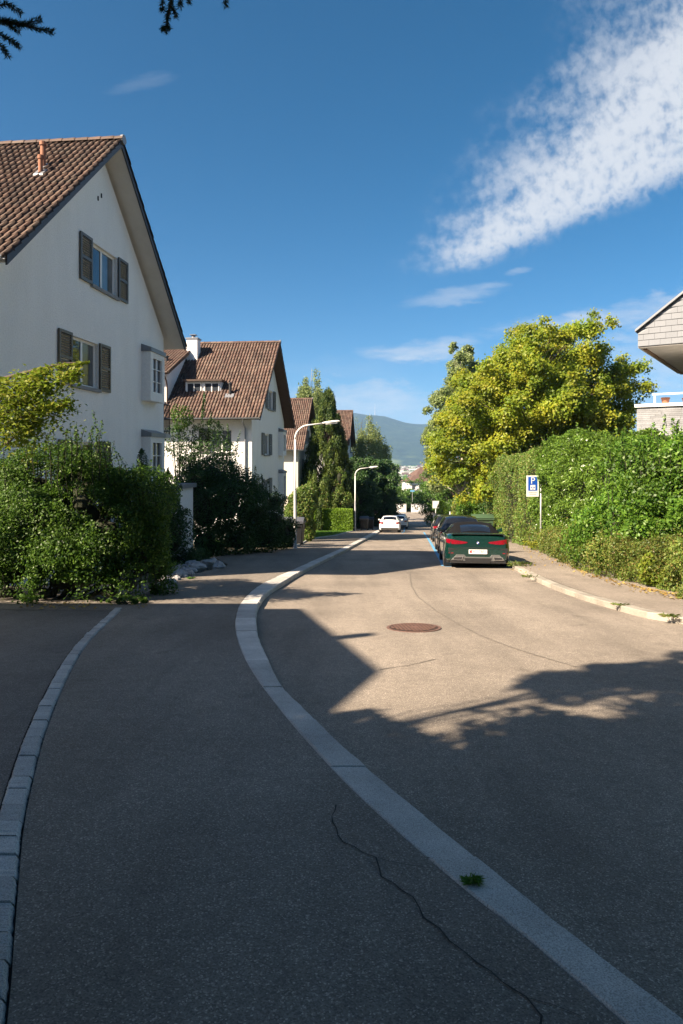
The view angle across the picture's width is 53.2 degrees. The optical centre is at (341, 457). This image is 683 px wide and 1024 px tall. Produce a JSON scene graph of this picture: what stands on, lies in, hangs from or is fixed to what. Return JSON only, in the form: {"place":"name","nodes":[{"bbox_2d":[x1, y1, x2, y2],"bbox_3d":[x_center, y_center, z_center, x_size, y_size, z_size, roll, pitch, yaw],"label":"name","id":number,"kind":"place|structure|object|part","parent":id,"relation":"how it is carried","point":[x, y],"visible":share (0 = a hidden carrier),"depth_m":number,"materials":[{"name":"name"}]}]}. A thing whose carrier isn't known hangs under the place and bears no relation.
{"place":"outdoors","nodes":[
{"label":"outdoors","id":0,"kind":"place"},
{"bbox_2d":[0,609,111,804],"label":"driveway","id":1,"kind":"structure","parent":0,"point":[36,646],"depth_m":7.23,"materials":[{"name":"asphalt"}]},
{"bbox_2d":[0,526,623,1023],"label":"pavement","id":2,"kind":"structure","parent":0,"point":[188,856],"depth_m":2.87,"materials":[{"name":"asphalt"}]},
{"bbox_2d":[0,652,69,1023],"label":"strip bed","id":3,"kind":"object","parent":2,"relation":"on","point":[10,969],"visible":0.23,"depth_m":3.13,"materials":[{"name":"concrete"}]},
{"bbox_2d":[0,608,121,1023],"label":"paving strip","id":4,"kind":"object","parent":3,"relation":"on","point":[13,806],"visible":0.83,"depth_m":3.56,"materials":[{"name":"stone"}]},
{"bbox_2d":[184,569,194,574],"bbox_3d":[-3.753,2.859,16.886,0.336,0.204,0.362,0,0,24],"label":"rock","id":5,"kind":"object","parent":2,"relation":"on","point":[190,572],"visible":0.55,"depth_m":16.76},
{"bbox_2d":[212,560,225,568],"bbox_3d":[-3.402,3.021,19.001,0.374,0.302,0.546,0,0,0],"label":"rock","id":6,"kind":"object","parent":2,"relation":"on","point":[218,564],"visible":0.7,"depth_m":18.82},
{"bbox_2d":[284,517,305,544],"bbox_3d":[-2.312,3.551,32.980,1.080,1.350,0.981,0,0,6],"label":"wheelie bin","id":7,"kind":"object","parent":2,"relation":"on","point":[300,532],"visible":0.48,"depth_m":32.60,"materials":[{"name":"plastic"}]},
{"bbox_2d":[293,420,339,547],"bbox_3d":[-1.099,1.221,29.744,2.043,5.685,0.230,0,0,3],"label":"street lamp","id":8,"kind":"object","parent":2,"relation":"on","point":[295,491],"visible":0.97,"depth_m":29.76,"materials":[{"name":"metal"}]},
{"bbox_2d":[359,516,368,529],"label":"wheelie bin","id":9,"kind":"object","parent":2,"relation":"on","point":[364,520],"visible":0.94,"depth_m":61.15,"materials":[{"name":"plastic"}]},
{"bbox_2d":[354,466,377,530],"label":"street lamp","id":10,"kind":"object","parent":2,"relation":"on","point":[355,497],"visible":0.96,"depth_m":58.46,"materials":[{"name":"metal"}]},
{"bbox_2d":[368,517,373,529],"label":"wheelie bin","id":11,"kind":"object","parent":2,"relation":"on","point":[371,523],"visible":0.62,"depth_m":62.66,"materials":[{"name":"plastic"}]},
{"bbox_2d":[332,805,542,1023],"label":"pavement crack","id":12,"kind":"object","parent":2,"relation":"on","point":[540,1014],"visible":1,"depth_m":2.49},
{"bbox_2d":[526,997,580,1015],"bbox_3d":[0.651,1.688,2.103,0.164,0.007,0.010,0,0,29],"label":"pavement crack","id":13,"kind":"object","parent":2,"relation":"on","point":[553,1004],"visible":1,"depth_m":2.11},
{"bbox_2d":[0,0,682,431],"label":"sky","id":14,"kind":"structure","parent":0,"point":[366,188],"materials":[{"name":"blue"}]},
{"bbox_2d":[23,496,681,737],"bbox_3d":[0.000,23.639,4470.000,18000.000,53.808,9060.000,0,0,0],"label":"ground","id":15,"kind":"structure","parent":0,"point":[143,578],"depth_m":17.62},
{"bbox_2d":[0,360,105,465],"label":"dogwood tree","id":16,"kind":"object","parent":15,"relation":"on","point":[31,384],"visible":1,"depth_m":10.86,"materials":[{"name":"green plant"}]},
{"bbox_2d":[0,134,186,585],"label":"gable house","id":17,"kind":"structure","parent":15,"relation":"on","point":[83,278],"depth_m":18.37,"materials":[{"name":"white paint"}]},
{"bbox_2d":[73,442,94,483],"bbox_3d":[-6.796,0.272,17.988,0.235,1.345,1.620,0,0,6],"label":"window","id":18,"kind":"structure","parent":17,"relation":"in","point":[86,443],"depth_m":18.27,"materials":[{"name":"glass"}]},
{"bbox_2d":[70,337,101,392],"bbox_3d":[-6.796,-2.438,17.988,0.235,1.325,1.620,0,0,6],"label":"window","id":19,"kind":"structure","parent":17,"relation":"in","point":[83,351],"depth_m":18.26,"materials":[{"name":"white paint"}]},
{"bbox_2d":[90,245,119,300],"bbox_3d":[-6.687,-5.197,19.144,0.235,1.245,1.740,0,0,6],"label":"window","id":20,"kind":"structure","parent":17,"relation":"in","point":[103,263],"depth_m":19.28,"materials":[{"name":"glass"}]},
{"bbox_2d":[141,344,165,402],"bbox_3d":[-6.156,-2.725,22.407,0.340,1.810,1.320,0,0,6],"label":"bay window","id":21,"kind":"structure","parent":17,"relation":"in","point":[153,360],"depth_m":22.02,"materials":[{"name":"white paint"}]},
{"bbox_2d":[141,429,165,480],"bbox_3d":[-6.156,0.130,22.407,0.340,2.060,1.320,0,0,6],"label":"bay window","id":22,"kind":"structure","parent":17,"relation":"in","point":[153,442],"depth_m":22.26,"materials":[{"name":"white paint"}]},
{"bbox_2d":[0,410,189,605],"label":"foreground shrub","id":23,"kind":"object","parent":15,"relation":"on","point":[44,522],"visible":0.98,"depth_m":12.02,"materials":[{"name":"green plant"}]},
{"bbox_2d":[0,0,229,59],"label":"spruce tree","id":24,"kind":"object","parent":15,"relation":"on","point":[10,22],"visible":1,"depth_m":2.59,"materials":[{"name":"green plant"}]},
{"bbox_2d":[105,593,148,604],"bbox_3d":[-3.633,2.435,11.506,0.752,0.277,0.405,0,0,0],"label":"ivy patch","id":25,"kind":"object","parent":15,"relation":"on","point":[136,599],"visible":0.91,"depth_m":11.49,"materials":[{"name":"green plant"}]},
{"bbox_2d":[136,448,151,573],"bbox_3d":[-5.421,1.443,18.483,0.742,3.395,0.781,0,0,0],"label":"columnar conifer","id":26,"kind":"object","parent":15,"relation":"on","point":[141,452],"visible":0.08,"depth_m":18.43,"materials":[{"name":"green plant"}]},
{"bbox_2d":[146,467,195,564],"bbox_3d":[-5.301,1.796,20.228,1.765,3.037,2.851,0,0,0],"label":"dark shrub","id":27,"kind":"object","parent":15,"relation":"on","point":[175,529],"visible":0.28,"depth_m":20.46,"materials":[{"name":"green plant"}]},
{"bbox_2d":[158,483,196,555],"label":"garden wall","id":28,"kind":"structure","parent":15,"relation":"on","point":[187,497],"depth_m":23.25,"materials":[{"name":"white paint"}]},
{"bbox_2d":[174,515,183,555],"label":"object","id":29,"kind":"structure","parent":28,"relation":"in","point":[175,515],"depth_m":22.84,"materials":[{"name":"green plant"}]},
{"bbox_2d":[170,404,192,471],"bbox_3d":[-6.711,0.931,28.650,1.016,6.337,1.079,0,0,0],"label":"light shrub","id":30,"kind":"object","parent":15,"relation":"on","point":[185,423],"visible":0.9,"depth_m":28.47,"materials":[{"name":"green plant"}]},
{"bbox_2d":[177,546,212,564],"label":"grass clump","id":31,"kind":"object","parent":15,"relation":"on","point":[196,554],"visible":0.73,"depth_m":20.61,"materials":[{"name":"green plant"}]},
{"bbox_2d":[190,561,206,572],"bbox_3d":[-3.851,2.958,18.328,0.448,0.314,0.376,0,0,-21],"label":"rock","id":32,"kind":"object","parent":15,"relation":"on","point":[201,567],"visible":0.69,"depth_m":18.22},
{"bbox_2d":[164,392,242,481],"bbox_3d":[-5.965,0.660,28.716,3.505,6.900,2.808,0,0,0],"label":"tall shrub","id":33,"kind":"object","parent":15,"relation":"on","point":[208,444],"visible":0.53,"depth_m":28.80,"materials":[{"name":"green plant"}]},
{"bbox_2d":[202,557,216,569],"bbox_3d":[-3.739,3.045,19.485,0.320,0.378,0.432,0,0,40],"label":"rock","id":34,"kind":"object","parent":15,"relation":"on","point":[209,563],"visible":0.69,"depth_m":19.38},
{"bbox_2d":[164,334,294,535],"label":"gable house","id":35,"kind":"structure","parent":15,"relation":"on","point":[243,385],"depth_m":39.53,"materials":[{"name":"white paint"}]},
{"bbox_2d":[209,429,231,453],"bbox_3d":[-6.575,-0.863,37.428,1.320,1.355,0.235,0,0,6],"label":"window","id":36,"kind":"structure","parent":35,"relation":"in","point":[224,430],"depth_m":37.48,"materials":[{"name":"glass"}]},
{"bbox_2d":[264,434,269,455],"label":"window","id":37,"kind":"structure","parent":35,"relation":"in","point":[265,434],"depth_m":41.37,"materials":[{"name":"glass"}]},
{"bbox_2d":[267,391,273,411],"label":"window","id":38,"kind":"structure","parent":35,"relation":"in","point":[269,409],"depth_m":42.57,"materials":[{"name":"white paint"}]},
{"bbox_2d":[278,428,286,455],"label":"bay window","id":39,"kind":"structure","parent":35,"relation":"in","point":[281,432],"depth_m":44.89,"materials":[{"name":"glass"}]},
{"bbox_2d":[278,469,286,498],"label":"bay window","id":40,"kind":"structure","parent":35,"relation":"in","point":[281,473],"depth_m":44.89,"materials":[{"name":"glass"}]},
{"bbox_2d":[175,452,299,556],"bbox_3d":[-3.545,1.848,26.543,3.066,4.146,6.509,0,0,43],"label":"dark hedge","id":41,"kind":"object","parent":15,"relation":"on","point":[245,497],"visible":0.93,"depth_m":25.22,"materials":[{"name":"green plant"}]},
{"bbox_2d":[284,397,314,507],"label":"gable house","id":42,"kind":"structure","parent":15,"relation":"on","point":[303,411],"depth_m":60.54,"materials":[{"name":"beige paint"}]},
{"bbox_2d":[284,484,318,540],"bbox_3d":[-2.238,3.065,37.371,1.975,3.243,2.384,0,0,0],"label":"yellow green shrub","id":43,"kind":"object","parent":15,"relation":"on","point":[307,503],"visible":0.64,"depth_m":36.73,"materials":[{"name":"green plant"}]},
{"bbox_2d":[295,369,323,417],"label":"birch tree","id":44,"kind":"object","parent":15,"relation":"on","point":[304,388],"visible":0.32,"depth_m":77.13,"materials":[{"name":"green plant"}]},
{"bbox_2d":[315,497,323,530],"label":"shrub","id":45,"kind":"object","parent":15,"relation":"on","point":[319,523],"depth_m":57.04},
{"bbox_2d":[297,531,352,545],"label":"lawn edging","id":46,"kind":"object","parent":15,"relation":"on","point":[326,536],"visible":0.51,"depth_m":43.60,"materials":[{"name":"stone"}]},
{"bbox_2d":[300,386,359,529],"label":"yew tree","id":47,"kind":"object","parent":15,"relation":"on","point":[332,453],"visible":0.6,"depth_m":60.99,"materials":[{"name":"green plant"}]},
{"bbox_2d":[307,466,353,515],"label":"yew shrub","id":48,"kind":"object","parent":15,"relation":"on","point":[340,478],"visible":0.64,"depth_m":59.64,"materials":[{"name":"green plant"}]},
{"bbox_2d":[317,410,355,473],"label":"gable house","id":49,"kind":"structure","parent":15,"relation":"on","point":[347,418],"depth_m":86.31,"materials":[{"name":"tile"}]},
{"bbox_2d":[322,508,352,530],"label":"trimmed hedge","id":50,"kind":"object","parent":15,"relation":"on","point":[339,519],"visible":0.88,"depth_m":57.50,"materials":[{"name":"plant"}]},
{"bbox_2d":[345,456,382,528],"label":"evergreen tree","id":51,"kind":"object","parent":15,"relation":"on","point":[367,491],"visible":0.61,"depth_m":72.70,"materials":[{"name":"green plant"}]},
{"bbox_2d":[351,415,393,460],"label":"birch tree","id":52,"kind":"object","parent":15,"relation":"on","point":[374,444],"visible":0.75,"depth_m":90.89,"materials":[{"name":"green plant"}]},
{"bbox_2d":[351,456,405,526],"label":"evergreen tree","id":53,"kind":"object","parent":15,"relation":"on","point":[387,478],"visible":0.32,"depth_m":78.23,"materials":[{"name":"green plant"}]},
{"bbox_2d":[378,508,395,517],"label":"bright shrub","id":54,"kind":"object","parent":15,"relation":"on","point":[388,511],"visible":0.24,"depth_m":77.64,"materials":[{"name":"green plant"}]},
{"bbox_2d":[390,458,403,502],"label":"tree","id":55,"kind":"object","parent":15,"relation":"on","point":[400,488],"visible":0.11,"depth_m":104.41,"materials":[{"name":"green plant"}]},
{"bbox_2d":[396,504,405,511],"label":"boundary wall","id":56,"kind":"structure","parent":15,"relation":"on","point":[403,509],"depth_m":136.00,"materials":[{"name":"white paint"}]},
{"bbox_2d":[397,496,410,511],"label":"broadleaf tree","id":57,"kind":"object","parent":15,"relation":"on","point":[407,504],"visible":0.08,"depth_m":140.44,"materials":[{"name":"green plant"}]},
{"bbox_2d":[396,489,415,501],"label":"broadleaf tree","id":58,"kind":"object","parent":15,"relation":"on","point":[406,494],"visible":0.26,"depth_m":145.03,"materials":[{"name":"green plant"}]},
{"bbox_2d":[398,477,416,494],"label":"broadleaf tree","id":59,"kind":"object","parent":15,"relation":"on","point":[410,481],"visible":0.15,"depth_m":165.13,"materials":[{"name":"green plant"}]},
{"bbox_2d":[399,466,421,476],"bbox_3d":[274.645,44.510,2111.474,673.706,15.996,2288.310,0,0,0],"label":"distant town walls","id":60,"kind":"structure","parent":15,"relation":"on","point":[409,470],"depth_m":2295.01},
{"bbox_2d":[401,475,427,490],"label":"villa","id":61,"kind":"object","parent":15,"relation":"on","point":[413,477],"visible":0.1,"depth_m":186.94,"materials":[{"name":"white paint"}]},
{"bbox_2d":[411,504,423,511],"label":"boundary wall","id":62,"kind":"structure","parent":15,"relation":"on","point":[416,510],"depth_m":136.00,"materials":[{"name":"white paint"}]},
{"bbox_2d":[408,467,431,476],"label":"villa","id":63,"kind":"object","parent":15,"relation":"on","point":[419,471],"visible":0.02,"depth_m":213.18,"materials":[{"name":"tile"}]},
{"bbox_2d":[395,465,451,501],"bbox_3d":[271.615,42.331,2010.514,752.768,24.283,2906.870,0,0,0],"label":"valley woods","id":64,"kind":"object","parent":15,"relation":"on","point":[405,475],"visible":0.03,"depth_m":2029.36,"materials":[{"name":"green plant"}]},
{"bbox_2d":[409,469,450,525],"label":"green tree","id":65,"kind":"object","parent":15,"relation":"on","point":[426,506],"visible":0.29,"depth_m":83.33,"materials":[{"name":"green plant"}]},
{"bbox_2d":[399,466,473,478],"bbox_3d":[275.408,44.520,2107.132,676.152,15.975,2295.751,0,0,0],"label":"distant town walls","id":66,"kind":"structure","parent":15,"relation":"on","point":[401,471],"depth_m":2117.36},
{"bbox_2d":[398,464,422,483],"bbox_3d":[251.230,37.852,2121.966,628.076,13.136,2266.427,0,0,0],"label":"distant town roofs","id":67,"kind":"structure","parent":66,"relation":"on","point":[404,473],"depth_m":2135.77,"materials":[{"name":"white ceramic"}]},
{"bbox_2d":[431,501,448,524],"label":"clipped cypress","id":68,"kind":"object","parent":15,"relation":"on","point":[441,508],"visible":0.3,"depth_m":68.80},
{"bbox_2d":[431,482,468,511],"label":"green tree","id":69,"kind":"object","parent":15,"relation":"on","point":[448,500],"visible":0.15,"depth_m":71.75,"materials":[{"name":"green plant"}]},
{"bbox_2d":[420,341,489,495],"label":"green tree","id":70,"kind":"object","parent":15,"relation":"on","point":[461,361],"visible":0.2,"depth_m":65.54,"materials":[{"name":"green plant"}]},
{"bbox_2d":[235,529,682,1023],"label":"kerb","id":71,"kind":"structure","parent":15,"relation":"on","point":[623,998],"depth_m":3.05,"materials":[{"name":"concrete"}]},
{"bbox_2d":[459,872,484,885],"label":"weed","id":72,"kind":"object","parent":71,"relation":"on","point":[469,880],"visible":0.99,"depth_m":2.79,"materials":[{"name":"green plant"}]},
{"bbox_2d":[451,496,466,514],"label":"green shrub","id":73,"kind":"object","parent":15,"relation":"on","point":[454,511],"visible":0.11,"depth_m":57.83,"materials":[{"name":"green plant"}]},
{"bbox_2d":[455,496,490,515],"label":"trimmed hedge","id":74,"kind":"object","parent":15,"relation":"on","point":[470,509],"visible":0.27,"depth_m":54.04,"materials":[{"name":"green plant"}]},
{"bbox_2d":[478,492,499,526],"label":"green tree","id":75,"kind":"object","parent":15,"relation":"on","point":[484,511],"visible":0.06,"depth_m":53.00,"materials":[{"name":"green plant"}]},
{"bbox_2d":[484,437,583,544],"bbox_3d":[10.146,2.103,37.123,3.319,6.128,14.512,0,0,2],"label":"tall hedge","id":76,"kind":"object","parent":15,"relation":"on","point":[510,504],"visible":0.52,"depth_m":36.51,"materials":[{"name":"green plant"}]},
{"bbox_2d":[526,476,541,549],"bbox_3d":[7.891,2.429,27.941,0.660,3.374,0.080,0,0,-12],"label":"parking sign","id":77,"kind":"object","parent":15,"relation":"on","point":[532,486],"visible":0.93,"depth_m":27.92,"materials":[{"name":"metal"}]},
{"bbox_2d":[420,308,659,507],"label":"maple tree","id":78,"kind":"object","parent":15,"relation":"on","point":[525,392],"visible":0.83,"depth_m":43.04,"materials":[{"name":"green plant"}]},
{"bbox_2d":[519,525,560,553],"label":"hedge","id":79,"kind":"object","parent":15,"relation":"on","point":[539,536],"visible":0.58,"depth_m":26.86,"materials":[{"name":"green plant"}]},
{"bbox_2d":[544,517,641,577],"bbox_3d":[7.471,2.413,20.246,2.206,2.360,8.947,0,0,10],"label":"hedge","id":80,"kind":"object","parent":15,"relation":"on","point":[552,541],"visible":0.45,"depth_m":17.64,"materials":[{"name":"green plant"}]},
{"bbox_2d":[508,560,682,623],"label":"kerb","id":81,"kind":"structure","parent":15,"relation":"on","point":[628,609],"depth_m":12.10,"materials":[{"name":"stone"}]},
{"bbox_2d":[610,602,629,605],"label":"weed","id":82,"kind":"object","parent":81,"relation":"on","point":[620,604],"visible":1,"depth_m":11.26,"materials":[{"name":"green plant"}]},
{"bbox_2d":[658,612,680,618],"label":"weed","id":83,"kind":"object","parent":81,"relation":"on","point":[673,615],"visible":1,"depth_m":9.99,"materials":[{"name":"green plant"}]},
{"bbox_2d":[525,422,682,565],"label":"tall hedge","id":84,"kind":"object","parent":15,"relation":"on","point":[570,486],"visible":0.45,"depth_m":25.53,"materials":[{"name":"green plant"}]},
{"bbox_2d":[558,414,682,568],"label":"garden shrub","id":85,"kind":"object","parent":15,"relation":"on","point":[642,488],"visible":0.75,"depth_m":16.62,"materials":[{"name":"green plant"}]},
{"bbox_2d":[603,517,682,598],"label":"hedge","id":86,"kind":"object","parent":15,"relation":"on","point":[672,555],"visible":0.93,"depth_m":14.08,"materials":[{"name":"green plant"}]},
{"bbox_2d":[634,291,682,435],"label":"modern house","id":87,"kind":"structure","parent":15,"relation":"on","point":[660,335],"depth_m":23.42,"materials":[{"name":"stone"}]},
{"bbox_2d":[637,546,679,587],"bbox_3d":[6.564,2.287,13.990,0.896,1.023,0.889,0,0,0],"label":"yellow plant","id":88,"kind":"object","parent":15,"relation":"on","point":[648,580],"visible":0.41,"depth_m":14.01,"materials":[{"name":"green plant"}]},
{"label":"lawn","id":89,"kind":"structure","parent":15,"relation":"on","visible":0},
{"bbox_2d":[297,530,350,543],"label":"grass","id":90,"kind":"structure","parent":89,"relation":"on","point":[321,533],"depth_m":50.41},
{"bbox_2d":[399,512,428,515],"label":"cross street","id":91,"kind":"structure","parent":0,"point":[411,514],"depth_m":129.51,"materials":[{"name":"asphalt"}]},
{"bbox_2d":[256,516,682,1018],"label":"road","id":92,"kind":"structure","parent":0,"point":[551,789],"depth_m":5.40,"materials":[{"name":"asphalt"}]},
{"bbox_2d":[378,515,402,532],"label":"parked car","id":93,"kind":"object","parent":92,"relation":"on","point":[389,522],"visible":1,"depth_m":57.12,"materials":[{"name":"white paint"}]},
{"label":"rear window","id":94,"kind":"part","parent":93,"relation":"part of","materials":[{"name":"black glass"}]},
{"bbox_2d":[394,515,408,528],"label":"parked car","id":95,"kind":"object","parent":92,"relation":"on","point":[404,522],"visible":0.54,"depth_m":70.67,"materials":[{"name":"white paint"}]},
{"bbox_2d":[386,623,440,632],"bbox_3d":[1.020,2.402,9.640,0.770,0.025,0.770,0,-5,-6],"label":"manhole cover","id":96,"kind":"object","parent":92,"relation":"on","point":[413,627],"visible":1,"depth_m":9.57,"materials":[{"name":"metal"}]},
{"bbox_2d":[423,532,442,565],"bbox_3d":[5.079,4.845,39.447,0.169,3.043,37.304,0,0,6],"label":"parking line","id":97,"kind":"object","parent":92,"relation":"on","point":[435,551],"visible":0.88,"depth_m":30.42,"materials":[{"name":"blue paint"}]},
{"bbox_2d":[433,501,438,512],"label":"street sign","id":98,"kind":"object","parent":92,"relation":"on","point":[435,504],"visible":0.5,"depth_m":69.94,"materials":[{"name":"metal"}]},
{"bbox_2d":[428,514,449,541],"bbox_3d":[6.284,4.185,40.530,2.212,1.597,4.625,0,-5,6],"label":"parked car","id":99,"kind":"object","parent":92,"relation":"on","point":[437,519],"visible":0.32,"depth_m":38.80,"materials":[{"name":"black paint"}]},
{"bbox_2d":[432,515,478,552],"bbox_3d":[5.014,3.266,29.330,2.212,1.597,4.625,0,-5,6],"label":"parked car","id":100,"kind":"object","parent":92,"relation":"on","point":[446,522],"visible":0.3,"depth_m":27.51,"materials":[{"name":"black paint"}]},
{"bbox_3d":[4.822,2.542,27.420,1.171,0.310,0.360,0,-5,6],"label":"rear window","id":101,"kind":"part","parent":100,"relation":"part of","materials":[{"name":"glass"}]},
{"bbox_2d":[446,566,483,566],"bbox_3d":[4.070,3.303,20.650,1.871,0.026,0.120,0,0,6],"label":"parking line","id":102,"kind":"object","parent":92,"relation":"on","point":[464,566],"visible":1,"depth_m":20.68,"materials":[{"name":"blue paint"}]},
{"bbox_2d":[437,522,508,566],"bbox_3d":[4.244,2.804,22.436,2.148,1.392,4.893,0,-5,6],"label":"parked car","id":103,"kind":"object","parent":92,"relation":"on","point":[472,542],"visible":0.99,"depth_m":20.09,"materials":[{"name":"green paint"}]},
{"bbox_3d":[4.100,2.182,20.998,0.897,0.187,0.527,0,0,6],"label":"rear window","id":104,"kind":"part","parent":103,"relation":"part of","materials":[{"name":"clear glass"}]},
{"bbox_2d":[409,572,576,666],"bbox_3d":[1.827,2.677,12.985,0.727,0.957,11.691,0,0,-3],"label":"road joint","id":105,"kind":"object","parent":92,"relation":"on","point":[475,632],"visible":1,"depth_m":9.31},
{"bbox_2d":[351,413,603,465],"bbox_3d":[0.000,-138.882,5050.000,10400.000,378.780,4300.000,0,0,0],"label":"hill","id":106,"kind":"structure","parent":0,"point":[402,439],"depth_m":4248.85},
{"bbox_2d":[509,539,682,615],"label":"footpath","id":107,"kind":"structure","parent":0,"point":[565,575],"depth_m":14.79,"materials":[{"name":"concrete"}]},
{"bbox_2d":[21,548,680,608],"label":"fallen leaves","id":108,"kind":"object","parent":107,"relation":"on","point":[649,589],"visible":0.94,"depth_m":13.38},
{"bbox_2d":[470,514,493,525],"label":"wheelie bin","id":109,"kind":"object","parent":107,"relation":"on","point":[487,518],"visible":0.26,"depth_m":40.07,"materials":[{"name":"plastic"}]},
{"bbox_2d":[507,560,534,565],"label":"weed","id":110,"kind":"object","parent":107,"relation":"on","point":[519,563],"visible":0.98,"depth_m":19.73,"materials":[{"name":"green plant"}]},
{"bbox_2d":[522,538,536,549],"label":"yellow plant","id":111,"kind":"object","parent":107,"relation":"on","point":[531,543],"visible":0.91,"depth_m":28.37,"materials":[{"name":"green plant"}]},
{"bbox_2d":[661,397,669,402],"bbox_3d":[10.697,-1.865,22.541,0.281,0.220,0.281,0,0,0],"label":"flower pot","id":112,"kind":"object","parent":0,"point":[665,399],"visible":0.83,"depth_m":22.44,"materials":[{"name":"ceramic"}]}
]}

